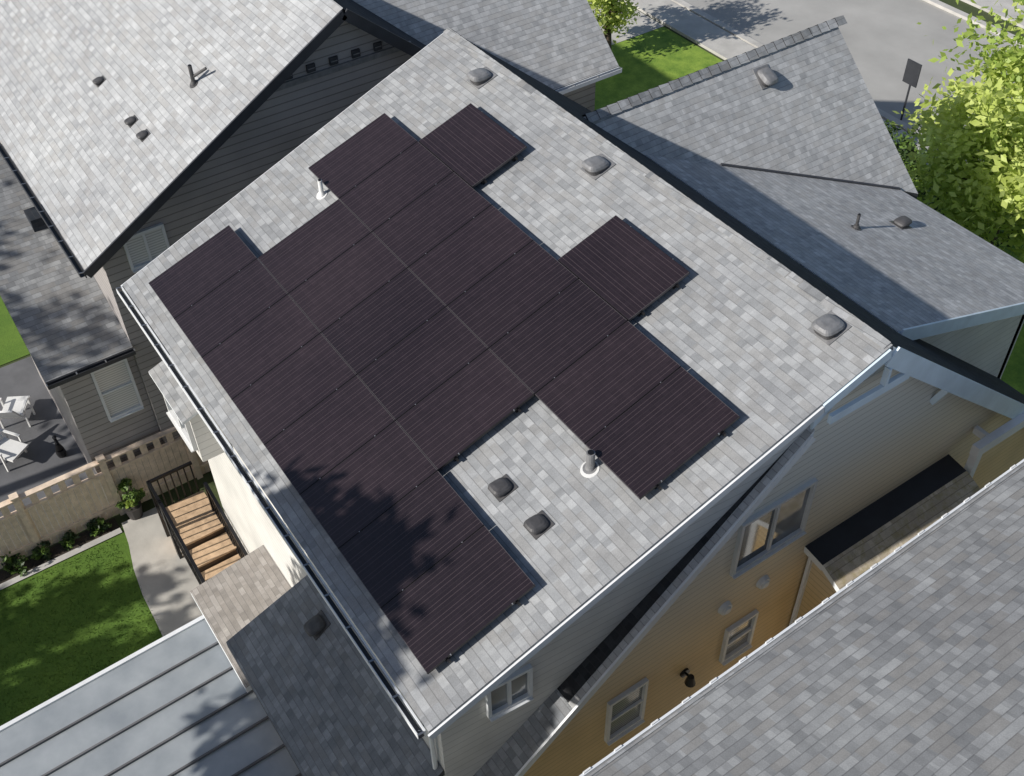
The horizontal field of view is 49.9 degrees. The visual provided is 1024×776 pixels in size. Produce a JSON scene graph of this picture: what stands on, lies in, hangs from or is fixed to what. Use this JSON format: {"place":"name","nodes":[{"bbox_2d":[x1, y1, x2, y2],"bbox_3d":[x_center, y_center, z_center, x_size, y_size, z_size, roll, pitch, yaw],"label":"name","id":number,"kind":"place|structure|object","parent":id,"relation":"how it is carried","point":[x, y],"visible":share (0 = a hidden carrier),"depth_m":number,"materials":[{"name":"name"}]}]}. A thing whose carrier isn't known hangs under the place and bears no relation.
{"place":"outdoors","nodes":[
{"label":"outdoors","id":0,"kind":"place"},
{"bbox_2d":[0,356,108,554],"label":"patio","id":1,"kind":"structure","parent":0,"point":[39,462],"depth_m":27.18,"materials":[{"name":"concrete"}]},
{"bbox_2d":[0,428,27,471],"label":"patio chair","id":2,"kind":"object","parent":1,"relation":"on","point":[11,450],"visible":1,"depth_m":26.45,"materials":[{"name":"white plastic"}]},
{"bbox_2d":[0,396,35,428],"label":"patio chair","id":3,"kind":"object","parent":1,"relation":"on","point":[14,406],"visible":1,"depth_m":27.40,"materials":[{"name":"white plastic"}]},
{"bbox_2d":[52,435,65,457],"bbox_3d":[-10.955,1.418,26.574,0.233,0.683,0.250,-26,50,-23],"label":"garden ornament","id":4,"kind":"object","parent":1,"relation":"on","point":[60,450],"visible":1,"depth_m":26.54,"materials":[{"name":"black metal"}]},
{"bbox_2d":[0,528,162,725],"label":"back lawn","id":5,"kind":"structure","parent":0,"point":[110,627],"depth_m":23.34,"materials":[{"name":"green plant"}]},
{"bbox_2d":[0,528,121,589],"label":"edging path","id":6,"kind":"structure","parent":5,"relation":"on","point":[61,557],"depth_m":24.55,"materials":[{"name":"concrete"}]},
{"bbox_2d":[0,0,621,495],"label":"neighbouring house","id":7,"kind":"structure","parent":0,"point":[136,136],"depth_m":22.83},
{"bbox_2d":[90,358,143,422],"bbox_3d":[-8.475,0.036,23.639,0.780,1.511,0.115,-26,50,-23],"label":"window","id":8,"kind":"structure","parent":7,"relation":"in","point":[116,387],"depth_m":23.69,"materials":[{"name":"white glass"}]},
{"bbox_2d":[123,223,169,272],"bbox_3d":[-7.218,-2.771,21.794,0.851,0.819,0.115,-26,50,-23],"label":"window","id":9,"kind":"structure","parent":7,"relation":"in","point":[146,244],"depth_m":21.80,"materials":[{"name":"clear glass"}]},
{"bbox_2d":[0,0,1023,570],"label":"ground","id":10,"kind":"structure","parent":0,"point":[960,4],"depth_m":26.12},
{"bbox_2d":[0,296,29,364],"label":"side yard","id":11,"kind":"structure","parent":10,"relation":"on","point":[12,346],"depth_m":29.85,"materials":[{"name":"green plant"}]},
{"bbox_2d":[0,518,119,583],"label":"planting bed","id":12,"kind":"object","parent":10,"relation":"on","point":[57,550],"visible":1,"depth_m":24.75,"materials":[{"name":"soil"}]},
{"bbox_2d":[0,551,28,576],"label":"shrub","id":13,"kind":"object","parent":12,"relation":"on","point":[11,562],"visible":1,"depth_m":24.21,"materials":[{"name":"green plant"}]},
{"bbox_2d":[30,540,51,560],"bbox_3d":[-10.549,3.657,24.571,0.514,0.483,0.487,-8,45,-7],"label":"shrub","id":14,"kind":"object","parent":12,"relation":"on","point":[42,552],"visible":1,"depth_m":24.50,"materials":[{"name":"green plant"}]},
{"bbox_2d":[59,529,79,549],"bbox_3d":[-9.977,3.422,24.797,0.432,0.502,0.436,15,47,16],"label":"shrub","id":15,"kind":"object","parent":12,"relation":"on","point":[69,539],"visible":1,"depth_m":24.72,"materials":[{"name":"green plant"}]},
{"bbox_2d":[86,517,111,536],"bbox_3d":[-9.453,3.156,25.051,0.531,0.454,0.518,18,48,19],"label":"shrub","id":16,"kind":"object","parent":12,"relation":"on","point":[96,528],"visible":1,"depth_m":24.99,"materials":[{"name":"green plant"}]},
{"bbox_2d":[0,426,210,568],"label":"fence","id":17,"kind":"object","parent":10,"relation":"on","point":[181,454],"visible":0.6,"depth_m":24.62,"materials":[{"name":"brown wood"}]},
{"bbox_2d":[115,478,145,519],"bbox_3d":[-8.660,2.571,25.070,0.658,1.082,0.735,-7,45,-5],"label":"potted plant","id":18,"kind":"object","parent":10,"relation":"on","point":[130,505],"visible":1,"depth_m":24.91,"materials":[{"name":"green plant"}]},
{"bbox_2d":[0,615,301,775],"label":"patio cover","id":19,"kind":"object","parent":10,"relation":"on","point":[180,701],"visible":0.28,"depth_m":18.75,"materials":[{"name":"metal"}]},
{"bbox_2d":[122,507,201,636],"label":"walkway","id":20,"kind":"structure","parent":10,"relation":"on","point":[166,579],"depth_m":24.22,"materials":[{"name":"concrete"}]},
{"bbox_2d":[146,461,247,584],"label":"garden steps","id":21,"kind":"structure","parent":10,"relation":"on","point":[199,530],"depth_m":23.80,"materials":[{"name":"beige wood"}]},
{"bbox_2d":[116,15,1023,775],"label":"house","id":22,"kind":"structure","parent":10,"relation":"on","point":[834,319],"depth_m":17.00,"materials":[{"name":"grey"}]},
{"bbox_2d":[163,396,197,452],"bbox_3d":[-5.742,0.475,18.841,0.115,0.782,1.155,-26,50,-23],"label":"window","id":23,"kind":"structure","parent":22,"relation":"in","point":[185,430],"depth_m":18.96,"materials":[{"name":"white glass"}]},
{"bbox_2d":[149,225,256,318],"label":"solar panel","id":24,"kind":"object","parent":22,"relation":"attached to","point":[196,275],"visible":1,"depth_m":18.59,"materials":[{"name":"black glass"}]},
{"bbox_2d":[174,259,286,357],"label":"solar panel","id":25,"kind":"object","parent":22,"relation":"attached to","point":[228,308],"visible":1,"depth_m":17.90,"materials":[{"name":"black glass"}]},
{"bbox_2d":[202,294,319,399],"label":"solar panel","id":26,"kind":"object","parent":22,"relation":"attached to","point":[260,346],"visible":1,"depth_m":17.22,"materials":[{"name":"black glass"}]},
{"bbox_2d":[232,333,355,444],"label":"solar panel","id":27,"kind":"object","parent":22,"relation":"attached to","point":[292,388],"visible":1,"depth_m":16.54,"materials":[{"name":"black glass"}]},
{"bbox_2d":[258,199,370,294],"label":"solar panel","id":28,"kind":"object","parent":22,"relation":"attached to","point":[313,245],"visible":1,"depth_m":18.16,"materials":[{"name":"black glass"}]},
{"bbox_2d":[264,375,394,494],"bbox_3d":[-2.637,0.660,15.875,1.688,0.044,1.147,-38,53,-9],"label":"solar panel","id":29,"kind":"object","parent":22,"relation":"attached to","point":[316,443],"visible":1,"depth_m":15.85,"materials":[{"name":"black glass"}]},
{"bbox_2d":[289,232,406,331],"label":"solar panel","id":30,"kind":"object","parent":22,"relation":"attached to","point":[345,282],"visible":1,"depth_m":17.48,"materials":[{"name":"black glass"}]},
{"bbox_2d":[308,113,416,198],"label":"solar panel","id":31,"kind":"object","parent":22,"relation":"attached to","point":[359,157],"visible":1,"depth_m":19.10,"materials":[{"name":"black glass"}]},
{"bbox_2d":[300,421,437,548],"bbox_3d":[-1.988,1.318,15.191,1.688,0.044,1.147,-38,53,-9],"label":"solar panel","id":32,"kind":"object","parent":22,"relation":"attached to","point":[366,484],"visible":1,"depth_m":15.17,"materials":[{"name":"black glass"}]},
{"bbox_2d":[321,268,445,373],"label":"solar panel","id":33,"kind":"object","parent":22,"relation":"attached to","point":[377,324],"visible":1,"depth_m":16.79,"materials":[{"name":"black glass"}]},
{"bbox_2d":[339,141,452,232],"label":"solar panel","id":34,"kind":"object","parent":22,"relation":"attached to","point":[393,187],"visible":1,"depth_m":18.42,"materials":[{"name":"black glass"}]},
{"bbox_2d":[339,471,483,607],"bbox_3d":[-1.338,1.976,14.507,1.688,0.044,1.147,-38,53,-9],"label":"solar panel","id":35,"kind":"object","parent":22,"relation":"attached to","point":[406,541],"visible":1,"depth_m":14.48,"materials":[{"name":"black glass"}]},
{"bbox_2d":[357,307,487,419],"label":"solar panel","id":36,"kind":"object","parent":22,"relation":"attached to","point":[419,364],"visible":1,"depth_m":16.11,"materials":[{"name":"black glass"}]},
{"bbox_2d":[372,172,491,268],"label":"solar panel","id":37,"kind":"object","parent":22,"relation":"attached to","point":[414,231],"visible":1,"depth_m":17.73,"materials":[{"name":"black glass"}]},
{"bbox_2d":[381,526,534,673],"bbox_3d":[-0.689,2.634,13.823,1.688,0.044,1.147,-38,53,-9],"label":"solar panel","id":38,"kind":"object","parent":22,"relation":"attached to","point":[451,603],"visible":1,"depth_m":13.79,"materials":[{"name":"black glass"}]},
{"bbox_2d":[396,349,534,470],"bbox_3d":[-0.669,0.282,15.447,1.688,0.042,1.147,-38,53,-9],"label":"solar panel","id":39,"kind":"object","parent":22,"relation":"attached to","point":[444,424],"visible":1,"depth_m":15.41,"materials":[{"name":"black glass"}]},
{"bbox_2d":[408,205,532,306],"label":"solar panel","id":40,"kind":"object","parent":22,"relation":"attached to","point":[466,257],"visible":1,"depth_m":17.05,"materials":[{"name":"black glass"}]},
{"bbox_2d":[419,103,526,187],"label":"solar panel","id":41,"kind":"object","parent":22,"relation":"attached to","point":[471,145],"visible":1,"depth_m":18.44,"materials":[{"name":"black glass"}]},
{"bbox_2d":[485,664,533,722],"bbox_3d":[-0.033,4.085,14.757,0.697,0.752,0.149,-23,48,-20],"label":"window","id":42,"kind":"structure","parent":22,"relation":"in","point":[516,690],"depth_m":14.82,"materials":[{"name":"clear glass"}]},
{"bbox_2d":[447,240,577,348],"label":"solar panel","id":43,"kind":"object","parent":22,"relation":"attached to","point":[488,311],"visible":1,"depth_m":16.36,"materials":[{"name":"black glass"}]},
{"bbox_2d":[489,279,626,394],"bbox_3d":[0.650,-0.753,15.703,1.688,0.042,1.147,-38,53,-9],"label":"solar panel","id":44,"kind":"object","parent":22,"relation":"attached to","point":[553,338],"visible":1,"depth_m":15.68,"materials":[{"name":"black glass"}]},
{"bbox_2d":[535,321,680,443],"bbox_3d":[1.300,-0.095,15.019,1.688,0.042,1.147,-38,53,-9],"label":"solar panel","id":45,"kind":"object","parent":22,"relation":"attached to","point":[604,383],"visible":1,"depth_m":14.99,"materials":[{"name":"black glass"}]},
{"bbox_2d":[558,215,689,320],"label":"solar panel","id":46,"kind":"object","parent":22,"relation":"attached to","point":[626,271],"visible":1,"depth_m":16.03,"materials":[{"name":"black glass"}]},
{"bbox_2d":[604,677,648,745],"bbox_3d":[1.766,4.984,16.904,0.747,1.175,0.115,-26,50,-23],"label":"window","id":47,"kind":"structure","parent":22,"relation":"in","point":[625,712],"depth_m":16.94,"materials":[{"name":"clear glass"}]},
{"bbox_2d":[585,367,739,499],"bbox_3d":[1.949,0.563,14.335,1.688,0.042,1.147,-38,53,-9],"label":"solar panel","id":48,"kind":"object","parent":22,"relation":"attached to","point":[651,440],"visible":1,"depth_m":14.30,"materials":[{"name":"black glass"}]},
{"bbox_2d":[719,609,758,665],"bbox_3d":[3.687,4.056,17.835,0.660,0.955,0.115,-26,50,-23],"label":"window","id":49,"kind":"structure","parent":22,"relation":"in","point":[737,639],"depth_m":17.87,"materials":[{"name":"clear glass"}]},
{"bbox_2d":[729,478,817,579],"bbox_3d":[3.827,2.054,16.042,1.466,1.205,0.115,-26,50,-23],"label":"window","id":50,"kind":"structure","parent":22,"relation":"in","point":[781,523],"depth_m":16.10,"materials":[{"name":"clear glass"}]},
{"bbox_2d":[579,459,1023,775],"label":"foreground house","id":51,"kind":"structure","parent":10,"relation":"on","point":[906,659],"depth_m":12.06,"materials":[{"name":"grey"}]},
{"bbox_2d":[671,0,965,160],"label":"kerb","id":52,"kind":"structure","parent":10,"relation":"on","point":[736,33],"depth_m":41.53,"materials":[{"name":"concrete"}]},
{"bbox_2d":[884,117,923,176],"bbox_3d":[12.298,-7.570,34.729,2.167,1.744,2.146,11,46,13],"label":"shrub","id":53,"kind":"object","parent":10,"relation":"on","point":[904,151],"visible":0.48,"depth_m":34.28,"materials":[{"name":"green plant"}]},
{"bbox_2d":[923,0,1023,46],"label":"kerb","id":54,"kind":"structure","parent":10,"relation":"on","point":[951,10],"depth_m":42.32,"materials":[{"name":"concrete"}]},
{"bbox_2d":[589,1,663,44],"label":"driveway","id":55,"kind":"structure","parent":0,"point":[645,24],"depth_m":42.13,"materials":[{"name":"concrete"}]},
{"bbox_2d":[594,27,1023,394],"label":"front lawn","id":56,"kind":"structure","parent":0,"point":[654,58],"depth_m":39.85,"materials":[{"name":"green plant"}]},
{"bbox_2d":[587,0,639,48],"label":"street tree","id":57,"kind":"object","parent":56,"relation":"on","point":[612,13],"visible":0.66,"depth_m":39.10,"materials":[{"name":"green plant"}]},
{"bbox_2d":[901,137,941,198],"bbox_3d":[12.891,-6.745,33.718,2.299,2.147,1.986,-8,45,-7],"label":"shrub","id":58,"kind":"object","parent":56,"relation":"on","point":[916,150],"visible":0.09,"depth_m":33.66,"materials":[{"name":"green plant"}]},
{"bbox_2d":[890,0,1023,262],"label":"street tree","id":59,"kind":"object","parent":56,"relation":"on","point":[987,185],"visible":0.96,"depth_m":27.19,"materials":[{"name":"green plant"}]},
{"bbox_2d":[922,177,995,220],"bbox_3d":[13.399,-5.549,32.771,2.192,1.801,2.358,-26,50,-23],"label":"shrub","id":60,"kind":"object","parent":56,"relation":"on","point":[935,196],"visible":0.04,"depth_m":32.80,"materials":[{"name":"green plant"}]},
{"bbox_2d":[965,210,1021,246],"bbox_3d":[13.530,-4.501,31.515,2.327,2.105,2.108,10,46,11],"label":"shrub","id":61,"kind":"object","parent":56,"relation":"on","point":[997,244],"visible":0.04,"depth_m":30.91,"materials":[{"name":"green plant"}]},
{"bbox_2d":[624,0,1015,223],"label":"pavement","id":62,"kind":"structure","parent":0,"point":[703,33],"depth_m":41.73,"materials":[{"name":"concrete"}]},
{"bbox_2d":[684,0,1021,159],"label":"road","id":63,"kind":"structure","parent":0,"point":[885,40],"depth_m":41.52,"materials":[{"name":"grey asphalt"}]},
{"bbox_2d":[900,58,921,119],"bbox_3d":[13.091,-9.801,36.358,0.115,2.150,0.560,-26,50,-23],"label":"street sign","id":64,"kind":"object","parent":63,"relation":"on","point":[912,73],"visible":1,"depth_m":35.90,"materials":[{"name":"grey metal"}]},
{"bbox_2d":[961,0,1023,28],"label":"pavement","id":65,"kind":"structure","parent":0,"point":[997,8],"depth_m":42.63,"materials":[{"name":"concrete"}]}
]}

